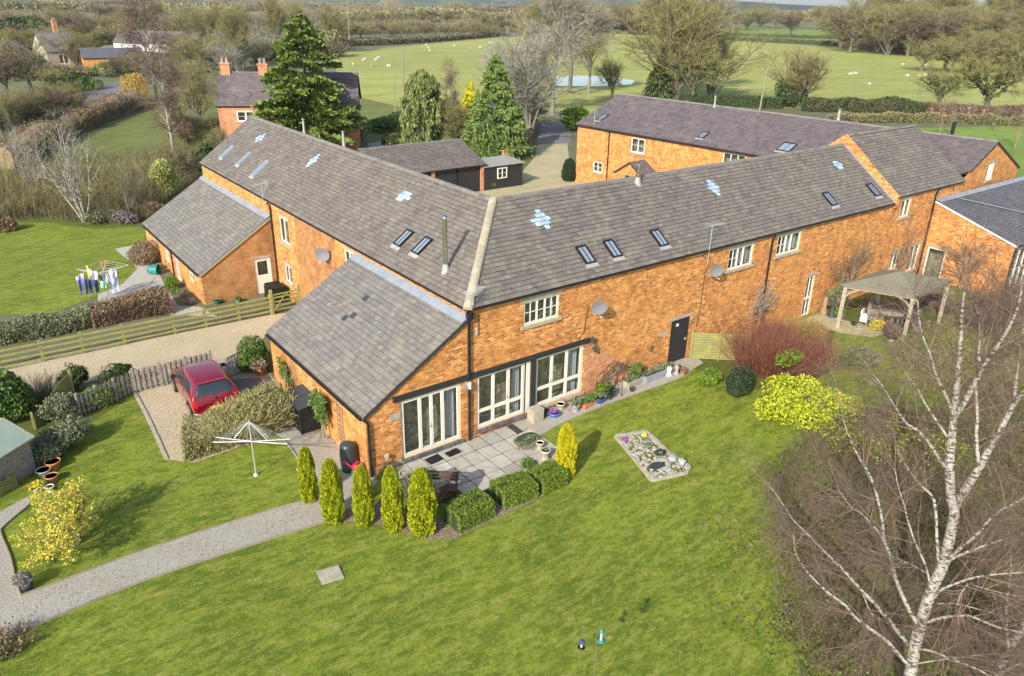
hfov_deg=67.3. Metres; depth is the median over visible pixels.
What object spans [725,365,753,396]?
dark shrub
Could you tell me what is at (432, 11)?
woodland belt
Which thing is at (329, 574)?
inspection cover
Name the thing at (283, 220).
window
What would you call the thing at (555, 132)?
lane
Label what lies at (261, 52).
bare tree
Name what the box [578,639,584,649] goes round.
bird feeder
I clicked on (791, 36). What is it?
field hedge
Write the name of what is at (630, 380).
stone trough
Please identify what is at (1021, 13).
bare tree
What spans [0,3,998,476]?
ground
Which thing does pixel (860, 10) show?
bare tree
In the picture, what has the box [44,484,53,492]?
plant pot
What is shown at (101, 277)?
garment
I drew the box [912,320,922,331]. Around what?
plant pot
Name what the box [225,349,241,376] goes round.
lattice gate
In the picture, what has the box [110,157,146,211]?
bare tree
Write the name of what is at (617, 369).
wall climber
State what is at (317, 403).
wall climber
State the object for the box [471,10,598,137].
bare tree
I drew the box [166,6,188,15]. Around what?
bare tree
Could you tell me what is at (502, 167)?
window
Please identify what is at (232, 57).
bare tree
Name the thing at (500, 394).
patio door
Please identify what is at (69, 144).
bare tree
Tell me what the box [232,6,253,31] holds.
bare tree
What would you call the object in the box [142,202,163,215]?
edge shrub
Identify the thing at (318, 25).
bare tree
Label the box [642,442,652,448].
rockery plant
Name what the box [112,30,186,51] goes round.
white cottage
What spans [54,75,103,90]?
lane bush
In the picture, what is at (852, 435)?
trailing shrub
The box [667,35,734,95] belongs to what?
bare tree
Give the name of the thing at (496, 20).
bare tree
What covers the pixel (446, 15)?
bare tree
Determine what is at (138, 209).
undergrowth
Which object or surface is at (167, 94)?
bare tree
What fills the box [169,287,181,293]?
terrace plant
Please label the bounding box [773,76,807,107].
ivy mound
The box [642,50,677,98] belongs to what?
dark evergreen
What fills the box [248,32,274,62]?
bare tree
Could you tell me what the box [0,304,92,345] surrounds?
mixed hedge
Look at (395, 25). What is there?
bare tree
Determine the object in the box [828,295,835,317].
obelisk
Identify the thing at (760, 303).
wall climber
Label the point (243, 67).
bare tree
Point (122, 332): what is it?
rail fence
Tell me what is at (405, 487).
patio bush
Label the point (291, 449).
edging board
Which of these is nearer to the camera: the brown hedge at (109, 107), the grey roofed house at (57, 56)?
the brown hedge at (109, 107)
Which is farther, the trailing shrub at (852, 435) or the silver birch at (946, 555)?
the trailing shrub at (852, 435)
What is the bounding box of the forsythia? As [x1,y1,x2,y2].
[6,473,102,569]
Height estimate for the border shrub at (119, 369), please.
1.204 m
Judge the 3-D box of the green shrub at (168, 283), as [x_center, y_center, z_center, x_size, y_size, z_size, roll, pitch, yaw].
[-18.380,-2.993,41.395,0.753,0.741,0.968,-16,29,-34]
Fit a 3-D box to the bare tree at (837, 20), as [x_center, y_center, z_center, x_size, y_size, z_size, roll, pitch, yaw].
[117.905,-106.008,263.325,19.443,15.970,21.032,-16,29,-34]
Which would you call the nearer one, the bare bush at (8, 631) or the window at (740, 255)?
the bare bush at (8, 631)
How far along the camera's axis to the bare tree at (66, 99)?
89.73 m
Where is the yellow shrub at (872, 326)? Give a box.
[869,318,884,329]
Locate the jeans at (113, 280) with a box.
[109,276,119,292]
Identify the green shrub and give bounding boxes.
[163,275,177,289]
[693,368,722,386]
[775,348,803,376]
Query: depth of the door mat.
26.79 m
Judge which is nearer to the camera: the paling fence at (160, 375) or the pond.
the paling fence at (160, 375)
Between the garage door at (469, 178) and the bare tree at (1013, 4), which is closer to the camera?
the garage door at (469, 178)
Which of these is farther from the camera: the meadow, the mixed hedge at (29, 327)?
the meadow
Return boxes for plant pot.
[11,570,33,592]
[35,466,50,476]
[44,457,60,470]
[44,472,58,483]
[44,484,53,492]
[212,299,220,304]
[234,295,241,301]
[249,358,268,376]
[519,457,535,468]
[536,440,543,449]
[541,447,550,460]
[544,408,548,416]
[548,408,559,417]
[556,401,564,410]
[569,395,582,411]
[596,395,604,403]
[605,385,614,399]
[629,385,634,391]
[680,366,686,374]
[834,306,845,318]
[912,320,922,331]
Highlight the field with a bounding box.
[718,27,838,41]
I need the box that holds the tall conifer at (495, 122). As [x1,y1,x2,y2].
[457,53,538,159]
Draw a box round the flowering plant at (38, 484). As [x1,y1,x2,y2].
[27,479,44,492]
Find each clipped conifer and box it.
[296,446,318,503]
[318,458,344,525]
[351,464,374,526]
[380,465,404,532]
[407,467,437,538]
[554,423,577,477]
[561,158,575,181]
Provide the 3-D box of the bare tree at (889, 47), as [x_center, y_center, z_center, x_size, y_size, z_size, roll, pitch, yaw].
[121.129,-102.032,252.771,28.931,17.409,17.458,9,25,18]
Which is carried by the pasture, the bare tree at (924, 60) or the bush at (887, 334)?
the bare tree at (924, 60)
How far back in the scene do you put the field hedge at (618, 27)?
403.91 m
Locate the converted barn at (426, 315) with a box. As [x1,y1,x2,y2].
[142,115,896,477]
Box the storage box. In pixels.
[286,384,321,434]
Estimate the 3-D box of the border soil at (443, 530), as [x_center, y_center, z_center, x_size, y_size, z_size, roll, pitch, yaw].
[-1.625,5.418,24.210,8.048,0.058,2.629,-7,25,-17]
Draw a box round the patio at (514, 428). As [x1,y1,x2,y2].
[401,424,554,496]
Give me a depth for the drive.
34.26 m
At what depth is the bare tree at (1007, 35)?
187.23 m
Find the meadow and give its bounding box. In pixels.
[28,91,547,249]
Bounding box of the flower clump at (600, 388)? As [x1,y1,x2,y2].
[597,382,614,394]
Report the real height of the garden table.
0.734 m
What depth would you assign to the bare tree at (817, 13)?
510.88 m
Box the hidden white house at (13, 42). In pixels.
[0,40,38,63]
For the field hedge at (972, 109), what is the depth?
110.96 m
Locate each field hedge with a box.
[342,30,507,46]
[521,23,652,34]
[611,29,919,55]
[687,93,782,108]
[724,32,838,38]
[797,95,931,114]
[826,111,1023,125]
[923,101,1023,116]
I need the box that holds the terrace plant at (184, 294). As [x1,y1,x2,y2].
[177,290,188,296]
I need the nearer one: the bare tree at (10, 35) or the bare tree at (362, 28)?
the bare tree at (10, 35)
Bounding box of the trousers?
[87,279,98,292]
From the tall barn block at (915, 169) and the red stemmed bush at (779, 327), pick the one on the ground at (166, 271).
the tall barn block at (915, 169)
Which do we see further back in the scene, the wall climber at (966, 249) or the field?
the field
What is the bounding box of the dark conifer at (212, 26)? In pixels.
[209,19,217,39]
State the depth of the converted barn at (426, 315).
31.70 m
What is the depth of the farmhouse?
77.45 m
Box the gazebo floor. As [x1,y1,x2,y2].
[827,293,949,332]
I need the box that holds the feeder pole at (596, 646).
[582,627,601,672]
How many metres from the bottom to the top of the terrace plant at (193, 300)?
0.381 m
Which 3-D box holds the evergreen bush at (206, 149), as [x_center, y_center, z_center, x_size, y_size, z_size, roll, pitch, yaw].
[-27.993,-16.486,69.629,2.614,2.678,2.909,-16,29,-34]
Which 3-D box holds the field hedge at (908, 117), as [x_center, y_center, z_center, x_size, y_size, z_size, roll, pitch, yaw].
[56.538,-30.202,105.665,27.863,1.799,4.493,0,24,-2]
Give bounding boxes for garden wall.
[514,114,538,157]
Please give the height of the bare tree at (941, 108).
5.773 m
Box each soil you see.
[11,382,125,446]
[341,478,571,539]
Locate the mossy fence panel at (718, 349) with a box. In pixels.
[689,330,750,360]
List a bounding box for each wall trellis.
[290,359,296,386]
[335,399,344,441]
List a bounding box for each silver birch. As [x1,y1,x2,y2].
[721,185,1023,675]
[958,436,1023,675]
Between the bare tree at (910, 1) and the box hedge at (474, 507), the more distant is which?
the bare tree at (910, 1)
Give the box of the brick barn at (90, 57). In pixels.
[79,47,143,70]
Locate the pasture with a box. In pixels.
[333,33,1023,113]
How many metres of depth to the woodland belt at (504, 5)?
1268.03 m
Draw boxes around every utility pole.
[393,70,395,111]
[401,52,404,96]
[759,67,767,109]
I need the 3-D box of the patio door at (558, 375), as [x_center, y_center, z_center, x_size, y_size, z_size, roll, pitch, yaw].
[1.652,1.350,30.105,2.490,2.160,0.692,-16,29,-34]
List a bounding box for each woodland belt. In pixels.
[0,0,552,19]
[0,0,559,11]
[0,1,337,29]
[0,12,206,43]
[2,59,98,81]
[42,0,525,8]
[182,29,350,64]
[312,9,540,34]
[485,2,813,14]
[729,7,842,22]
[832,31,919,43]
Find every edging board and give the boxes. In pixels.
[0,504,28,595]
[2,521,324,638]
[21,500,302,595]
[129,381,167,459]
[283,438,301,498]
[540,371,690,435]
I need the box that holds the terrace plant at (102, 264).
[99,260,109,267]
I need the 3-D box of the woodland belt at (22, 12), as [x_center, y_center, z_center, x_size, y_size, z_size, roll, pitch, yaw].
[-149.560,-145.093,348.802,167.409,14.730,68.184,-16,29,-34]
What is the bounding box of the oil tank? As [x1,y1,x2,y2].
[264,280,287,303]
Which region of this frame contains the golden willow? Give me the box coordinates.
[118,72,151,98]
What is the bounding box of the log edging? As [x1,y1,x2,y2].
[0,474,17,495]
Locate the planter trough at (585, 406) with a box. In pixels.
[580,398,596,409]
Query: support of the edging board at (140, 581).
on the path at (42, 604)
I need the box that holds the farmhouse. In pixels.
[215,57,361,150]
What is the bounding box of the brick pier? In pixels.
[502,149,513,156]
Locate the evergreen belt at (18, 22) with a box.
[0,16,49,36]
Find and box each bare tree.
[0,10,24,18]
[0,27,25,45]
[0,28,29,48]
[0,31,53,91]
[0,38,38,93]
[0,83,47,130]
[0,86,23,136]
[0,111,13,128]
[1,112,48,196]
[3,23,32,38]
[4,94,54,124]
[14,104,107,222]
[18,84,69,120]
[20,29,31,40]
[22,82,86,113]
[24,30,34,47]
[25,12,47,20]
[26,15,65,31]
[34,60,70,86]
[36,30,93,66]
[41,4,57,12]
[42,7,66,27]
[45,28,90,46]
[46,80,105,106]
[50,82,86,105]
[56,120,75,172]
[58,12,95,27]
[64,15,96,35]
[81,29,110,47]
[84,1,117,16]
[93,12,126,27]
[104,51,130,84]
[107,12,151,30]
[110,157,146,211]
[114,0,180,98]
[116,4,143,14]
[122,52,143,89]
[133,42,200,154]
[136,1,165,15]
[143,29,195,60]
[154,49,190,89]
[154,139,205,182]
[158,5,199,31]
[158,36,215,71]
[158,112,199,146]
[163,117,190,143]
[164,107,204,144]
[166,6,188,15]
[171,34,222,71]
[171,54,219,117]
[175,7,209,39]
[178,26,203,40]
[182,32,207,66]
[182,115,208,143]
[183,6,200,12]
[184,9,210,36]
[191,34,231,69]
[195,5,230,35]
[201,41,243,71]
[201,111,219,140]
[203,123,229,148]
[208,1,254,70]
[209,27,236,45]
[213,33,256,70]
[222,3,250,13]
[226,33,259,68]
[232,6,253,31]
[238,1,264,11]
[245,35,272,68]
[247,10,264,39]
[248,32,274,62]
[256,0,288,38]
[257,13,288,41]
[277,5,295,29]
[284,2,310,21]
[285,0,307,10]
[300,5,316,26]
[302,1,334,14]
[304,5,333,35]
[314,4,357,41]
[345,11,357,22]
[346,23,360,38]
[347,21,369,38]
[355,12,370,22]
[363,9,384,21]
[367,27,379,37]
[373,21,388,36]
[383,19,407,37]
[384,16,399,20]
[387,26,399,38]
[388,7,413,19]
[398,24,418,37]
[415,9,428,20]
[416,24,432,36]
[424,20,442,33]
[428,15,442,24]
[437,21,455,34]
[438,55,460,121]
[438,97,468,139]
[439,8,454,21]
[450,25,463,33]
[461,22,476,33]
[462,20,481,32]
[466,9,478,19]
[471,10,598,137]
[471,34,534,97]
[479,12,491,29]
[480,22,494,31]
[484,23,497,30]
[490,12,506,24]
[507,27,519,35]
[508,0,563,85]
[509,0,607,114]
[514,9,532,24]
[522,0,614,92]
[565,1,619,92]
[586,1,614,15]
[590,49,627,99]
[599,0,737,99]
[605,12,623,32]
[606,0,638,24]
[619,9,647,28]
[623,0,727,58]
[648,0,744,91]
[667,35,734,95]
[681,17,785,95]
[722,2,753,26]
[732,7,759,29]
[748,1,779,26]
[753,8,781,29]
[756,45,836,107]
[764,10,781,28]
[765,9,786,26]
[773,9,806,34]
[796,10,805,27]
[805,4,826,29]
[808,6,857,47]
[824,3,838,24]
[825,4,881,52]
[834,6,879,38]
[838,0,897,17]
[841,1,929,54]
[846,0,904,9]
[850,5,879,38]
[862,5,892,53]
[866,0,930,17]
[874,0,909,20]
[886,8,945,56]
[898,0,953,55]
[899,0,945,14]
[901,7,973,44]
[903,34,958,71]
[908,56,970,104]
[918,29,961,71]
[920,0,972,20]
[922,30,990,72]
[925,5,996,41]
[936,0,984,11]
[936,97,952,132]
[944,40,1023,106]
[947,1,996,43]
[949,95,960,133]
[955,5,1021,38]
[955,6,986,42]
[959,8,1021,42]
[963,28,1006,68]
[964,9,1013,38]
[970,26,1023,68]
[974,0,1023,22]
[978,10,1023,42]
[979,32,1023,72]
[980,5,1023,37]
[984,0,1023,20]
[986,0,1023,17]
[987,30,1023,73]
[989,11,1023,41]
[990,102,1004,130]
[1009,102,1023,148]
[1013,0,1023,18]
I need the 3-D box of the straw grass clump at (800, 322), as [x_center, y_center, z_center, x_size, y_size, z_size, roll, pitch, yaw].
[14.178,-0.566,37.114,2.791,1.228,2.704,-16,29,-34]
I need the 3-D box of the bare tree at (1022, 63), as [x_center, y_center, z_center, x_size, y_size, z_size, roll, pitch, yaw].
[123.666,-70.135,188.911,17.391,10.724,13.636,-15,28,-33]
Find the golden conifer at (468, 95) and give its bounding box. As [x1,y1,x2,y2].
[454,80,476,144]
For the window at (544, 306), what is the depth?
28.42 m
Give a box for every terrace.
[98,245,216,316]
[367,141,382,146]
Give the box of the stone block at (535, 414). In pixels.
[527,404,543,423]
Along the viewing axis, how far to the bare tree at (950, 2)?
357.71 m
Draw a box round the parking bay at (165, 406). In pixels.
[129,366,260,462]
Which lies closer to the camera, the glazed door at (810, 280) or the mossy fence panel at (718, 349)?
the mossy fence panel at (718, 349)
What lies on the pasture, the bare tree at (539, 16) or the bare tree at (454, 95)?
the bare tree at (539, 16)
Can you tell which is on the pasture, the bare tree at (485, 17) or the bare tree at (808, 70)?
the bare tree at (808, 70)
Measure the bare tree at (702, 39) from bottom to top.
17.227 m
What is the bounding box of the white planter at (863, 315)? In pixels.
[859,308,869,321]
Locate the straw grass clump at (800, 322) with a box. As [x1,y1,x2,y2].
[782,313,832,341]
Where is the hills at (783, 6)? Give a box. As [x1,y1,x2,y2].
[82,0,848,11]
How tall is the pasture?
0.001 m
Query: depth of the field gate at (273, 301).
38.41 m
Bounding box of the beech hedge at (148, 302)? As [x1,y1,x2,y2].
[84,285,174,328]
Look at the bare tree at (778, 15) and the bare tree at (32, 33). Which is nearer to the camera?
the bare tree at (32, 33)
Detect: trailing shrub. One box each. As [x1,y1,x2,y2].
[821,404,914,462]
[878,416,973,472]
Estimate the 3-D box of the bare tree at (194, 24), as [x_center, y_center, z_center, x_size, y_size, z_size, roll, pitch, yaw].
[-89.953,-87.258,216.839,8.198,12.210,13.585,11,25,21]
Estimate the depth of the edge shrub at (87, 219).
52.66 m
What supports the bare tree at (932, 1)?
on the ground at (166, 271)
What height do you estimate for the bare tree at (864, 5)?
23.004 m
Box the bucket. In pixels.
[147,265,160,274]
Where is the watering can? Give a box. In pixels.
[343,460,360,471]
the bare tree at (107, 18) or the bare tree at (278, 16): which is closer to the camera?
the bare tree at (278, 16)
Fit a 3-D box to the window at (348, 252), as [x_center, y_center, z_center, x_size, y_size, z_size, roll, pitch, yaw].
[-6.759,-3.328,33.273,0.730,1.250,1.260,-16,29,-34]
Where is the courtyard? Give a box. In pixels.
[478,143,582,196]
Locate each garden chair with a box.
[865,309,880,328]
[867,299,880,315]
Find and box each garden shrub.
[360,120,368,141]
[363,115,400,133]
[381,132,408,145]
[388,111,400,124]
[475,149,493,157]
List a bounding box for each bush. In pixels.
[0,367,36,421]
[0,616,42,660]
[17,365,84,407]
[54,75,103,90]
[92,59,133,76]
[138,52,170,76]
[188,141,212,170]
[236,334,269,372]
[399,462,447,501]
[708,311,811,378]
[747,312,801,347]
[756,317,845,380]
[857,296,900,318]
[883,321,900,341]
[884,299,924,322]
[900,293,936,311]
[924,290,958,307]
[931,294,967,315]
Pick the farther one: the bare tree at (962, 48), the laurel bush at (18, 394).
the bare tree at (962, 48)
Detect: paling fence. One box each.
[74,370,134,415]
[130,350,212,392]
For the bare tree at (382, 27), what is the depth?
315.81 m
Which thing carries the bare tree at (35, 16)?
on the ground at (166, 271)
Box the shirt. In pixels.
[109,270,116,276]
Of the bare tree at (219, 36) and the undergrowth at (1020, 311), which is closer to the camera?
the undergrowth at (1020, 311)
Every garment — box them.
[76,273,84,285]
[97,271,103,280]
[102,273,109,283]
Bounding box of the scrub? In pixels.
[0,140,201,228]
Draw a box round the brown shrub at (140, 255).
[126,239,158,265]
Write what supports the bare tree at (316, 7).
on the ground at (166, 271)
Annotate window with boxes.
[58,54,69,63]
[165,248,169,261]
[236,111,254,121]
[277,212,290,248]
[283,260,293,287]
[342,245,354,260]
[497,167,506,178]
[521,289,562,330]
[591,161,602,174]
[629,137,644,155]
[723,152,745,161]
[725,240,756,273]
[773,228,803,259]
[880,249,900,270]
[891,195,913,220]
[905,241,922,272]
[984,160,996,182]
[1005,247,1023,294]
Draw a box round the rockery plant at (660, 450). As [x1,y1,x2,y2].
[654,449,665,455]
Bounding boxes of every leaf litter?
[851,303,1023,409]
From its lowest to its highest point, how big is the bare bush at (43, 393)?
1.453 m
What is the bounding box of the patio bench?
[426,469,458,498]
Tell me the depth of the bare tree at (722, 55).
123.83 m
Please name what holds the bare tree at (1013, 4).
on the ground at (166, 271)
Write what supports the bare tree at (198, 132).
on the scrub
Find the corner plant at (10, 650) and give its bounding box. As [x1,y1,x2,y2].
[0,647,12,661]
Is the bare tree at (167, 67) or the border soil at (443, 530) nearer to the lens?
the border soil at (443, 530)
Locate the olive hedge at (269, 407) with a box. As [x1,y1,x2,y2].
[176,378,299,461]
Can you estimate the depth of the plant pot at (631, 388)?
31.44 m
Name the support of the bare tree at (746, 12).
on the field
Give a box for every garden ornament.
[666,366,672,375]
[673,365,679,374]
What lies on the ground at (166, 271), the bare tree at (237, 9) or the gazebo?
the bare tree at (237, 9)
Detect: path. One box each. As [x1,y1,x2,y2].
[0,495,323,634]
[215,356,377,509]
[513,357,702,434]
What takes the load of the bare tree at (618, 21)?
on the ground at (166, 271)
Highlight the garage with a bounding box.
[356,138,486,190]
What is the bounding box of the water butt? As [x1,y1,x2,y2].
[339,440,356,473]
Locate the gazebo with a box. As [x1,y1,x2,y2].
[836,269,953,339]
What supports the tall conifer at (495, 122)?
on the meadow
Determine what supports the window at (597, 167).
in the gabled range
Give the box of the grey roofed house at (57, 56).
[30,17,81,66]
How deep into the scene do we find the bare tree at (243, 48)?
157.92 m
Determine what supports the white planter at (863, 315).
on the gazebo floor
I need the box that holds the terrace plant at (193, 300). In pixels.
[183,297,195,304]
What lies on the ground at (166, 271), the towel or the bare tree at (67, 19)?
the bare tree at (67, 19)
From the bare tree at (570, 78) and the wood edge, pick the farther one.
the wood edge
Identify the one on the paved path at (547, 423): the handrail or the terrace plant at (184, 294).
the handrail
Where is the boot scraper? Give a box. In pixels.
[445,448,460,456]
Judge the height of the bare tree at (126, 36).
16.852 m
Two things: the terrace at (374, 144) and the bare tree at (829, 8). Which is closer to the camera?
the terrace at (374, 144)
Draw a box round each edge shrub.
[0,217,17,232]
[81,209,108,223]
[101,208,123,222]
[111,211,138,224]
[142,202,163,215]
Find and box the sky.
[670,0,988,11]
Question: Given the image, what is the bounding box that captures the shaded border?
[694,320,834,389]
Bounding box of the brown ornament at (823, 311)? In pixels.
[820,295,828,315]
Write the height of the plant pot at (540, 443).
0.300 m
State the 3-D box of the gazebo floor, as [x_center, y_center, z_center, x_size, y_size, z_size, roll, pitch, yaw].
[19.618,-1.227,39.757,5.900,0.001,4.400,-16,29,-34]
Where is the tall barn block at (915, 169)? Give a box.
[829,124,965,273]
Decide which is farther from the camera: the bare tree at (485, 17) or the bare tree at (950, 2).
the bare tree at (485, 17)
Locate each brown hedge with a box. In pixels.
[0,106,100,168]
[55,88,148,130]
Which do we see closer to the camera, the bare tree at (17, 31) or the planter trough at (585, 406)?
the planter trough at (585, 406)
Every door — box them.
[174,253,181,280]
[251,254,271,293]
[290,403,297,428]
[400,384,460,457]
[435,169,456,184]
[457,166,479,190]
[477,363,524,428]
[529,345,582,405]
[667,312,693,362]
[801,271,817,315]
[922,244,948,277]
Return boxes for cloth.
[100,281,106,287]
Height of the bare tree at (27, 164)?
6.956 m
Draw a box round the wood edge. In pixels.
[840,37,1023,69]
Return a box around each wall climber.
[275,356,293,389]
[307,386,328,437]
[600,359,627,384]
[745,283,779,330]
[825,278,846,306]
[828,233,876,306]
[892,239,917,270]
[931,235,999,287]
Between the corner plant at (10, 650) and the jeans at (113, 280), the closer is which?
the corner plant at (10, 650)
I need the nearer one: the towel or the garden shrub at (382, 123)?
the towel
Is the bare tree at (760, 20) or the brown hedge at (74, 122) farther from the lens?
the bare tree at (760, 20)
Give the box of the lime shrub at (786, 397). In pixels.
[750,373,865,433]
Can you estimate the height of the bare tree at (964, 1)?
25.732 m
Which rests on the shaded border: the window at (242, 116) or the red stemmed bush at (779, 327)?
the red stemmed bush at (779, 327)
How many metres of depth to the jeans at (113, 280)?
39.40 m
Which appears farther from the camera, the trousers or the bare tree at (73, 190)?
the bare tree at (73, 190)
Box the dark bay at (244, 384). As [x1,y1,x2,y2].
[231,378,264,395]
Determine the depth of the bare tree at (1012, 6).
372.06 m
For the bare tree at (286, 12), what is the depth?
240.31 m
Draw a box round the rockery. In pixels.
[614,430,690,481]
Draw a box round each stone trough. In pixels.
[621,375,642,388]
[640,361,676,383]
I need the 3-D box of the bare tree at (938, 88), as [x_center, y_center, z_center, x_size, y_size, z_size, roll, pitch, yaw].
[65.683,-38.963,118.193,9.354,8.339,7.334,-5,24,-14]
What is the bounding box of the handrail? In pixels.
[596,360,641,396]
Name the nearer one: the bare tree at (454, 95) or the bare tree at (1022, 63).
the bare tree at (454, 95)
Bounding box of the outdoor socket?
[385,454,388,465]
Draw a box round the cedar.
[249,12,368,144]
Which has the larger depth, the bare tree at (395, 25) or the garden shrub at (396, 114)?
the bare tree at (395, 25)
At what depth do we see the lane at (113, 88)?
124.48 m
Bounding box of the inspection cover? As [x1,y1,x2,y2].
[317,565,343,584]
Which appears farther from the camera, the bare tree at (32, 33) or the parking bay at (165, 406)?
the bare tree at (32, 33)
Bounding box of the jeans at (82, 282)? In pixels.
[77,278,88,294]
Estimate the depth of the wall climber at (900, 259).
43.11 m
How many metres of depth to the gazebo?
36.94 m
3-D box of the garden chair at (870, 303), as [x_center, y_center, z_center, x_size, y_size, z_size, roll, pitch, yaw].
[18.338,-1.392,38.939,0.520,0.950,0.525,21,31,39]
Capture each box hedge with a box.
[441,487,495,533]
[488,469,538,509]
[526,458,568,495]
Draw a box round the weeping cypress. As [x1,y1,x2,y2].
[399,68,444,143]
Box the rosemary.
[627,361,642,377]
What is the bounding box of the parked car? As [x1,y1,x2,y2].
[170,359,238,416]
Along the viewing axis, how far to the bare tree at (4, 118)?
78.47 m
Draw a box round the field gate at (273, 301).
[268,284,300,314]
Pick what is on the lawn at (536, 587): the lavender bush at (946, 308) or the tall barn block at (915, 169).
the lavender bush at (946, 308)
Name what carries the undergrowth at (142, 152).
on the scrub
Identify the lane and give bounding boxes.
[80,84,128,103]
[535,121,570,144]
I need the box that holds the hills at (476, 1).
[319,0,650,3]
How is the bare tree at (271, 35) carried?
on the ground at (166, 271)
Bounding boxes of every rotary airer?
[76,260,127,298]
[213,420,287,476]
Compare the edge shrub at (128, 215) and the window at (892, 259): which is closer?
the window at (892, 259)
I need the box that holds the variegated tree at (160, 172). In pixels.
[148,158,181,203]
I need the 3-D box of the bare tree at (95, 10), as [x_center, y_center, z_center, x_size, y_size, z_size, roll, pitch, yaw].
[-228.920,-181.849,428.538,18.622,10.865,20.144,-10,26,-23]
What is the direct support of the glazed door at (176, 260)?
in the converted barn at (426, 315)
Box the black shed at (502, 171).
[481,155,524,190]
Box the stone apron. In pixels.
[805,314,884,336]
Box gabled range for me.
[575,93,1019,247]
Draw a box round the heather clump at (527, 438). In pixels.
[513,432,541,449]
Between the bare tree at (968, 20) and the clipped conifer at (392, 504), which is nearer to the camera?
the clipped conifer at (392, 504)
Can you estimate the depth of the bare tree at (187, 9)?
418.81 m
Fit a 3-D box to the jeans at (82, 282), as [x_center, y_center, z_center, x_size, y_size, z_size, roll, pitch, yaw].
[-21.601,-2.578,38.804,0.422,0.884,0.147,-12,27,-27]
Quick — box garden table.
[878,307,904,323]
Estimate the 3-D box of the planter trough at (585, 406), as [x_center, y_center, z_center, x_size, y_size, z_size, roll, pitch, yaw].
[3.041,2.585,30.386,0.300,0.200,0.858,22,31,40]
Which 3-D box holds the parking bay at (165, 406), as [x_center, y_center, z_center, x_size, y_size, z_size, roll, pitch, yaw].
[-12.599,2.537,30.013,3.550,0.098,8.750,-16,29,-34]
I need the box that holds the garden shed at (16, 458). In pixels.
[0,418,35,482]
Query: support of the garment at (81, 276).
hanging from the rotary airer at (104, 267)
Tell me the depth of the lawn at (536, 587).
21.57 m
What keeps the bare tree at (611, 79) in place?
on the pasture
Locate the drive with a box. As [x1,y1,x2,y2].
[0,313,285,391]
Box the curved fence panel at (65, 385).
[29,370,74,429]
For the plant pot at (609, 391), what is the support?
on the paved path at (547, 423)
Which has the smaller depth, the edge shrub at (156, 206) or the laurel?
the edge shrub at (156, 206)
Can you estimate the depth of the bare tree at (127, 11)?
433.63 m
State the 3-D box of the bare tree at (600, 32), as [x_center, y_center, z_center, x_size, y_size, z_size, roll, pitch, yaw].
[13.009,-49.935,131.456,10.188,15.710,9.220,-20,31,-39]
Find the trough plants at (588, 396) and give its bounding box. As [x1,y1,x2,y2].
[581,393,596,403]
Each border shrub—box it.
[31,414,94,448]
[31,439,69,465]
[35,392,89,421]
[57,362,89,389]
[75,383,123,409]
[95,362,133,388]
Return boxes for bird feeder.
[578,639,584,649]
[596,629,605,643]
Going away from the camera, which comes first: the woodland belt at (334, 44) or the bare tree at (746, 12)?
the woodland belt at (334, 44)
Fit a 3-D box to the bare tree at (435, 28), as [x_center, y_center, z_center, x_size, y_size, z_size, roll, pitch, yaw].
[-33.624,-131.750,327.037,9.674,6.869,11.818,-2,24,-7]
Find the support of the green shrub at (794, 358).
on the shaded border
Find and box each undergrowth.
[0,138,201,224]
[32,135,191,179]
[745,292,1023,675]
[888,297,1023,386]
[952,269,1023,334]
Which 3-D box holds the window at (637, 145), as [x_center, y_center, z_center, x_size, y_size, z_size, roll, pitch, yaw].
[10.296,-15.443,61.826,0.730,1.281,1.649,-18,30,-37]
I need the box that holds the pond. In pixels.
[550,76,634,85]
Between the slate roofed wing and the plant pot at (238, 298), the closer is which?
the plant pot at (238, 298)
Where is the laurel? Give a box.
[559,106,588,130]
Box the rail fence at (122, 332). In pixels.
[0,294,270,368]
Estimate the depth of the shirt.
39.30 m
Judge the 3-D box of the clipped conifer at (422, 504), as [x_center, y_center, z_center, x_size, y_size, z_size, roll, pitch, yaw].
[-2.656,4.831,22.731,0.964,2.346,0.976,-16,29,-34]
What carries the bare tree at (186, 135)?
on the scrub
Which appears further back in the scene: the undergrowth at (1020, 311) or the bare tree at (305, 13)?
the bare tree at (305, 13)
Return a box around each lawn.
[0,222,144,314]
[0,275,1023,675]
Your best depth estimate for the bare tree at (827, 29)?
289.68 m
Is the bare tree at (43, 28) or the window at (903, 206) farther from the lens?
the bare tree at (43, 28)
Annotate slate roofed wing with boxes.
[918,176,1023,295]
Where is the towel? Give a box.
[88,269,98,281]
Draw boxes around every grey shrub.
[831,348,859,365]
[848,344,881,369]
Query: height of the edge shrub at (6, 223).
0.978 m
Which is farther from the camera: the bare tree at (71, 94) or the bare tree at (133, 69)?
the bare tree at (133, 69)
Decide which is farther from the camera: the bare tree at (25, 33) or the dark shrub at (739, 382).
the bare tree at (25, 33)
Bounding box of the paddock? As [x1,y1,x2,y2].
[920,126,1023,177]

